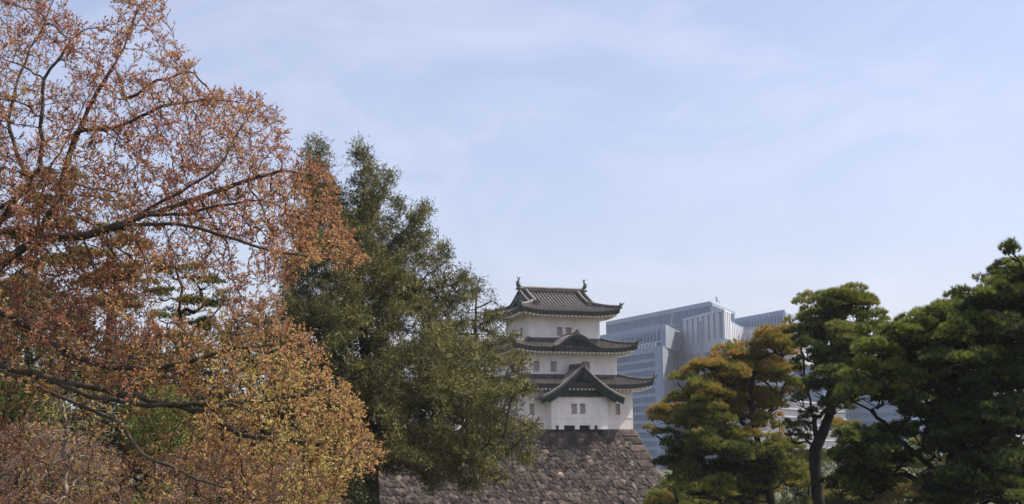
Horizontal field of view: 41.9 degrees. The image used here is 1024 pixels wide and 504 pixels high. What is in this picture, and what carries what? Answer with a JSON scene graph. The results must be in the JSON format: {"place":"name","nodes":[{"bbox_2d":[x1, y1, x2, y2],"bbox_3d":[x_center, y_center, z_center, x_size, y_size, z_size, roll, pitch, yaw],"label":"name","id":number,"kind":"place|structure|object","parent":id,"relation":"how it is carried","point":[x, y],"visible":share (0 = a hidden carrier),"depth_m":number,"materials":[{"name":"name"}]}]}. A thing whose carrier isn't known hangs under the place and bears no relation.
{"place":"outdoors","nodes":[
{"label":"outdoors","id":0,"kind":"place"},
{"bbox_2d":[0,0,1023,450],"label":"sky","id":1,"kind":"structure","parent":0,"point":[659,155],"materials":[{"name":"blue"}]},
{"bbox_2d":[2,443,1023,503],"bbox_3d":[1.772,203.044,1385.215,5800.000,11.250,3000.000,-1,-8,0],"label":"ground","id":2,"kind":"structure","parent":0,"point":[670,471],"depth_m":481.03,"materials":[{"name":"green plant"}]},
{"bbox_2d":[0,359,70,503],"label":"shrub","id":3,"kind":"object","parent":2,"relation":"on","point":[12,415],"visible":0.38,"depth_m":39.34,"materials":[{"name":"green plant"}]},
{"bbox_2d":[0,165,89,491],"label":"pine tree","id":4,"kind":"object","parent":2,"relation":"on","point":[56,231],"visible":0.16,"depth_m":63.69,"materials":[{"name":"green plant"}]},
{"bbox_2d":[0,269,116,503],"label":"tree","id":5,"kind":"object","parent":2,"relation":"on","point":[29,360],"visible":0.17,"depth_m":50.28,"materials":[{"name":"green plant"}]},
{"bbox_2d":[13,349,125,503],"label":"young tree","id":6,"kind":"object","parent":2,"relation":"on","point":[64,481],"visible":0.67,"depth_m":29.63,"materials":[{"name":"brown plant"}]},
{"bbox_2d":[0,417,143,503],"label":"bush","id":7,"kind":"object","parent":2,"relation":"on","point":[42,472],"visible":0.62,"depth_m":32.24,"materials":[{"name":"brown plant"}]},
{"bbox_2d":[66,221,158,491],"bbox_3d":[-18.181,7.178,59.171,4.122,18.160,5.492,-1,-8,0],"label":"pine tree","id":8,"kind":"object","parent":2,"relation":"on","point":[79,248],"visible":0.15,"depth_m":60.19,"materials":[{"name":"green plant"}]},
{"bbox_2d":[1,360,224,501],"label":"evergreen tree","id":9,"kind":"object","parent":2,"relation":"on","point":[114,403],"visible":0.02,"depth_m":72.69,"materials":[{"name":"green plant"}]},
{"bbox_2d":[54,324,225,503],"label":"tree","id":10,"kind":"object","parent":2,"relation":"on","point":[116,429],"visible":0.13,"depth_m":55.89,"materials":[{"name":"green plant"}]},
{"bbox_2d":[118,379,207,482],"bbox_3d":[-9.840,6.468,37.507,2.558,6.037,5.221,2,-8,-15],"label":"shrub","id":11,"kind":"object","parent":2,"relation":"on","point":[154,427],"visible":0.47,"depth_m":37.02,"materials":[{"name":"green plant"}]},
{"bbox_2d":[123,471,202,503],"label":"shrub","id":12,"kind":"object","parent":2,"relation":"on","point":[145,499],"visible":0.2,"depth_m":34.96,"materials":[{"name":"brown plant"}]},
{"bbox_2d":[149,261,237,489],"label":"pine tree","id":13,"kind":"object","parent":2,"relation":"on","point":[212,302],"visible":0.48,"depth_m":65.85,"materials":[{"name":"green plant"}]},
{"bbox_2d":[0,0,390,503],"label":"maple tree","id":14,"kind":"object","parent":2,"relation":"on","point":[206,415],"visible":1,"depth_m":21.22,"materials":[{"name":"orange plant"}]},
{"bbox_2d":[139,430,296,503],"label":"bush","id":15,"kind":"object","parent":2,"relation":"on","point":[182,497],"visible":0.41,"depth_m":33.17,"materials":[{"name":"brown plant"}]},
{"bbox_2d":[179,298,385,503],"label":"tree","id":16,"kind":"object","parent":2,"relation":"on","point":[355,489],"visible":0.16,"depth_m":53.70,"materials":[{"name":"green plant"}]},
{"bbox_2d":[244,453,354,503],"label":"bush","id":17,"kind":"object","parent":2,"relation":"on","point":[291,469],"visible":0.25,"depth_m":34.00,"materials":[{"name":"brown plant"}]},
{"bbox_2d":[264,131,550,503],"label":"conifer tree","id":18,"kind":"object","parent":2,"relation":"on","point":[447,385],"visible":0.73,"depth_m":60.22,"materials":[{"name":"green plant"}]},
{"bbox_2d":[259,429,666,503],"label":"stone rampart","id":19,"kind":"object","parent":2,"relation":"on","point":[595,466],"visible":0.57,"depth_m":139.13,"materials":[{"name":"grey stone"}]},
{"bbox_2d":[643,467,709,502],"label":"evergreen tree","id":20,"kind":"object","parent":2,"relation":"on","point":[657,480],"visible":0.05,"depth_m":116.27,"materials":[{"name":"green plant"}]},
{"bbox_2d":[643,462,723,503],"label":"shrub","id":21,"kind":"object","parent":2,"relation":"on","point":[672,494],"visible":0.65,"depth_m":82.77,"materials":[{"name":"green plant"}]},
{"bbox_2d":[641,320,811,503],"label":"pine tree","id":22,"kind":"object","parent":2,"relation":"on","point":[714,397],"visible":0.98,"depth_m":68.76,"materials":[{"name":"green plant"}]},
{"bbox_2d":[673,309,793,463],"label":"office tower","id":23,"kind":"structure","parent":2,"relation":"on","point":[703,332],"depth_m":606.42,"materials":[{"name":"grey glass"}]},
{"bbox_2d":[703,436,806,503],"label":"pine tree","id":24,"kind":"object","parent":2,"relation":"on","point":[760,499],"visible":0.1,"depth_m":94.38,"materials":[{"name":"green plant"}]},
{"bbox_2d":[762,484,800,503],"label":"evergreen tree","id":25,"kind":"object","parent":2,"relation":"on","point":[783,500],"visible":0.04,"depth_m":119.54,"materials":[{"name":"green plant"}]},
{"bbox_2d":[750,399,846,471],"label":"office block","id":26,"kind":"structure","parent":2,"relation":"on","point":[791,413],"depth_m":487.60,"materials":[{"name":"white glass"}]},
{"bbox_2d":[778,447,847,503],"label":"evergreen tree","id":27,"kind":"object","parent":2,"relation":"on","point":[829,462],"visible":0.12,"depth_m":117.59,"materials":[{"name":"green plant"}]},
{"bbox_2d":[780,281,891,503],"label":"pine tree","id":28,"kind":"object","parent":2,"relation":"on","point":[833,310],"visible":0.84,"depth_m":61.02,"materials":[{"name":"green plant"}]},
{"bbox_2d":[774,416,923,503],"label":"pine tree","id":29,"kind":"object","parent":2,"relation":"on","point":[830,497],"visible":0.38,"depth_m":89.56,"materials":[{"name":"green plant"}]},
{"bbox_2d":[849,382,902,447],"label":"office block","id":30,"kind":"structure","parent":2,"relation":"on","point":[886,413],"depth_m":646.66,"materials":[{"name":"grey glass"}]},
{"bbox_2d":[886,438,941,503],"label":"evergreen tree","id":31,"kind":"object","parent":2,"relation":"on","point":[919,470],"visible":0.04,"depth_m":121.22,"materials":[{"name":"green plant"}]},
{"bbox_2d":[814,235,1023,503],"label":"pine tree","id":32,"kind":"object","parent":2,"relation":"on","point":[944,349],"visible":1,"depth_m":44.15,"materials":[{"name":"green plant"}]},
{"bbox_2d":[901,388,959,463],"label":"office block","id":33,"kind":"structure","parent":2,"relation":"on","point":[920,427],"depth_m":639.02,"materials":[{"name":"grey glass"}]},
{"bbox_2d":[885,437,1021,503],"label":"pine tree","id":34,"kind":"object","parent":2,"relation":"on","point":[911,492],"visible":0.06,"depth_m":87.19,"materials":[{"name":"green plant"}]},
{"bbox_2d":[923,436,1023,503],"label":"evergreen tree","id":35,"kind":"object","parent":2,"relation":"on","point":[936,454],"visible":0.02,"depth_m":114.17,"materials":[{"name":"green plant"}]},
{"bbox_2d":[600,312,683,468],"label":"office tower","id":36,"kind":"structure","parent":0,"point":[656,351],"depth_m":606.33,"materials":[{"name":"blue glass"}]},
{"bbox_2d":[606,297,734,333],"bbox_3d":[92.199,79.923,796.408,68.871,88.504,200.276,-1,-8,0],"label":"roof","id":37,"kind":"structure","parent":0,"point":[648,319],"depth_m":749.43,"materials":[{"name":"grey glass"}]},
{"bbox_2d":[735,310,805,363],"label":"office tower","id":38,"kind":"structure","parent":0,"point":[773,317],"depth_m":779.69,"materials":[{"name":"grey glass"}]},
{"bbox_2d":[794,365,849,420],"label":"office block","id":39,"kind":"structure","parent":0,"point":[812,393],"depth_m":642.03,"materials":[{"name":"grey glass"}]},
{"label":"terrace ground","id":40,"kind":"structure","parent":0,"visible":0},
{"bbox_2d":[458,277,505,369],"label":"pine tree","id":41,"kind":"object","parent":40,"relation":"on","point":[483,304],"visible":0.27,"depth_m":152.50,"materials":[{"name":"green plant"}]},
{"bbox_2d":[479,276,657,429],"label":"castle turret","id":42,"kind":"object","parent":40,"relation":"on","point":[584,384],"visible":0.81,"depth_m":144.16,"materials":[{"name":"white paint"}]}
]}

